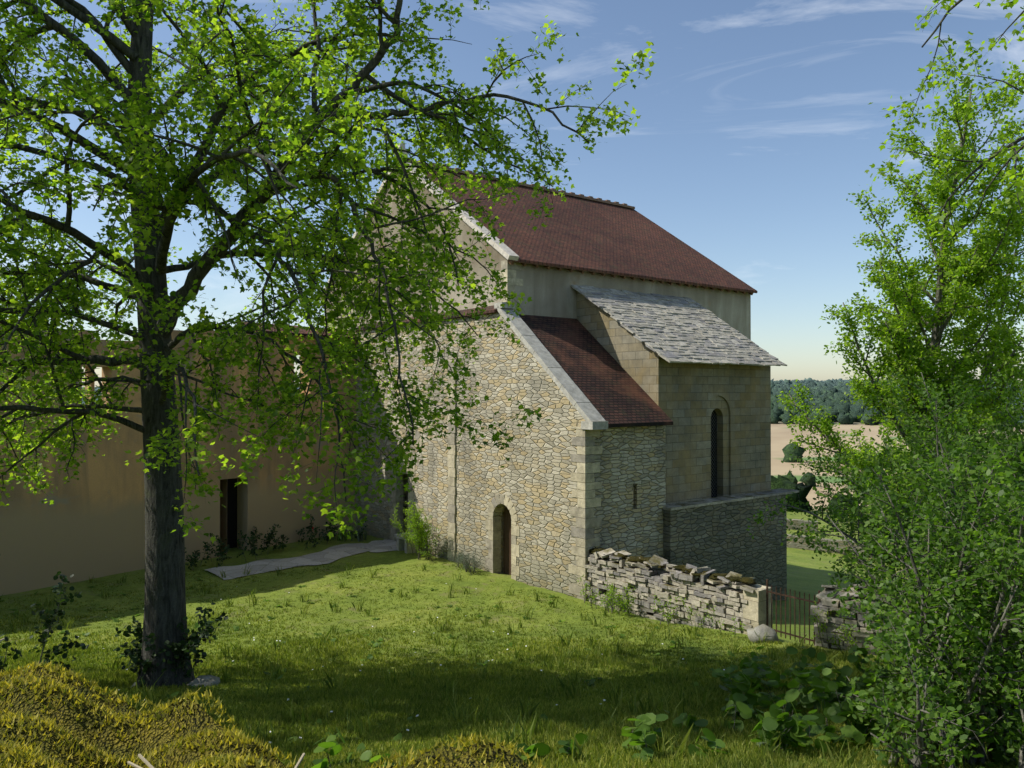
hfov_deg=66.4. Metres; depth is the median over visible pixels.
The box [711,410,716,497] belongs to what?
apse window glass
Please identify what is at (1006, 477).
hazel bush
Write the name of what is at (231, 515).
dark interior panels
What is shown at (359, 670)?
lawn daisies
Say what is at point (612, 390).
chapel lean to roof
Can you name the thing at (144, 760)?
dry twigs
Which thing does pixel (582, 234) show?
chapel roof
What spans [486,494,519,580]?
chapel door surround
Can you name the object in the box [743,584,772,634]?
gate pier
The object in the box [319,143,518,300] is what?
coping
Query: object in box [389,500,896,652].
weeds
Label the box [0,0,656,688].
maple tree
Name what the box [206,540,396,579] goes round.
court flagstone path
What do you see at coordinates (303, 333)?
coping
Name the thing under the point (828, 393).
woodland trees
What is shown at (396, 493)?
chapel door surround
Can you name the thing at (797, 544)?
field walls
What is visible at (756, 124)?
sky
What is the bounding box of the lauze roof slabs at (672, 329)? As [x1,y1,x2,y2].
[571,285,786,365]
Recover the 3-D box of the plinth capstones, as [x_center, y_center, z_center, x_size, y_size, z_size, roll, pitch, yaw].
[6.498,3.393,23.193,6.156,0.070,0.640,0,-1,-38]
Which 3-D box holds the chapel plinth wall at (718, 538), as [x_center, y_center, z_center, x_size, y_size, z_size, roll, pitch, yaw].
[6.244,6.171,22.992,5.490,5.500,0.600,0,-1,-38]
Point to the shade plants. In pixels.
(192, 644)
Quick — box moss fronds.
[0,660,545,767]
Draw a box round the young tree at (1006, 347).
[776,52,1023,558]
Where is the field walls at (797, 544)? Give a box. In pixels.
[787,519,892,558]
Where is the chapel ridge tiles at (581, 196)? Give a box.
[408,159,634,208]
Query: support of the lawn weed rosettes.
on the terrain at (808, 575)
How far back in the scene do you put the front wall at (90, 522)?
22.57 m
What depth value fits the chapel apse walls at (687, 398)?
23.01 m
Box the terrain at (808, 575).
[0,387,1023,743]
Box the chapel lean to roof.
[519,314,672,427]
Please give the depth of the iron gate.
15.30 m
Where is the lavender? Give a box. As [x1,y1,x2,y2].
[447,550,483,574]
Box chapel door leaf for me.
[503,507,511,574]
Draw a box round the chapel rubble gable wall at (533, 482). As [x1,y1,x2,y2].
[355,312,597,597]
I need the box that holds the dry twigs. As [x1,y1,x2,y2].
[0,638,304,767]
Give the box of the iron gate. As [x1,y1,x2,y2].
[766,579,819,644]
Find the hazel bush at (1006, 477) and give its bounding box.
[746,363,1023,767]
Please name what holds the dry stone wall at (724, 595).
on the terrain at (808, 575)
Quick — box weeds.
[311,645,1023,767]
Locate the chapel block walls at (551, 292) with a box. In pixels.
[324,173,750,572]
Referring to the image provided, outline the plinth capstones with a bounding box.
[663,488,798,510]
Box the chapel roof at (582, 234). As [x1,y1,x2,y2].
[380,163,757,292]
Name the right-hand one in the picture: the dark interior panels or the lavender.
the lavender
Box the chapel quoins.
[447,260,602,600]
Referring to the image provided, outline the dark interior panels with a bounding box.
[227,478,236,547]
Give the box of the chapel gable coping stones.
[494,302,607,429]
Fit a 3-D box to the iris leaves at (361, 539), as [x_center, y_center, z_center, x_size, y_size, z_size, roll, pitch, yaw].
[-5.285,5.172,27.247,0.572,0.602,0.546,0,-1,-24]
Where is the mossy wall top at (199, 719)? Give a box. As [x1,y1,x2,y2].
[0,667,530,767]
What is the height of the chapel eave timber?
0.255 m
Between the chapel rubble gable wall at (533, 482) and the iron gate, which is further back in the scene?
the chapel rubble gable wall at (533, 482)
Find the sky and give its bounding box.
[0,0,1023,386]
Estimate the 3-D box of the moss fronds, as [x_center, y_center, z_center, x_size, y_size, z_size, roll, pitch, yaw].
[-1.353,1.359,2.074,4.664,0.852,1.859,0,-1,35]
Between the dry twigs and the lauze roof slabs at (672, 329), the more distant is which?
the lauze roof slabs at (672, 329)
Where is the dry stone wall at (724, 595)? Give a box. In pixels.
[583,548,757,633]
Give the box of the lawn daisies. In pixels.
[78,583,723,742]
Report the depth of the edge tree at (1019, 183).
9.94 m
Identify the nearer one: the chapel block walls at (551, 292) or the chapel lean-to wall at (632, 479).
the chapel lean-to wall at (632, 479)
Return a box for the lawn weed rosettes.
[2,578,1003,764]
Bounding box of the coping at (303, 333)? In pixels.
[243,322,354,338]
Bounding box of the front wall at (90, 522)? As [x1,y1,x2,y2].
[0,319,355,595]
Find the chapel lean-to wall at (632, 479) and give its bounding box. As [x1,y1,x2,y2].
[598,425,665,568]
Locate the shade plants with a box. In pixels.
[0,514,366,687]
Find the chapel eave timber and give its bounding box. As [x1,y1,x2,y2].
[508,260,754,294]
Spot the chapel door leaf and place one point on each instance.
(507, 543)
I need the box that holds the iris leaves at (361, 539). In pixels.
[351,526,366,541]
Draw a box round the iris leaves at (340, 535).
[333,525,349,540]
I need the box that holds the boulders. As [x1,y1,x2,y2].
[187,624,778,687]
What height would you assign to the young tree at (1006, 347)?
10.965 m
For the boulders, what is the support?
on the terrain at (808, 575)
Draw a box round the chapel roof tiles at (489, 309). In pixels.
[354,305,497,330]
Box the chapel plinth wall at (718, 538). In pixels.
[663,494,786,600]
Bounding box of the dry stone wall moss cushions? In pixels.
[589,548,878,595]
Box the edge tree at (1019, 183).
[864,0,1023,283]
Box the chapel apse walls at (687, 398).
[577,291,770,503]
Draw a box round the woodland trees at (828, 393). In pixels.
[771,378,1023,515]
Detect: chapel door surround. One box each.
[383,420,423,540]
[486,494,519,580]
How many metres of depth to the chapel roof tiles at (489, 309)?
23.80 m
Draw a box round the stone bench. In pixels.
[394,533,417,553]
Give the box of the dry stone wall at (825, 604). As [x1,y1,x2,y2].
[810,583,923,654]
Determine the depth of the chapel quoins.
19.72 m

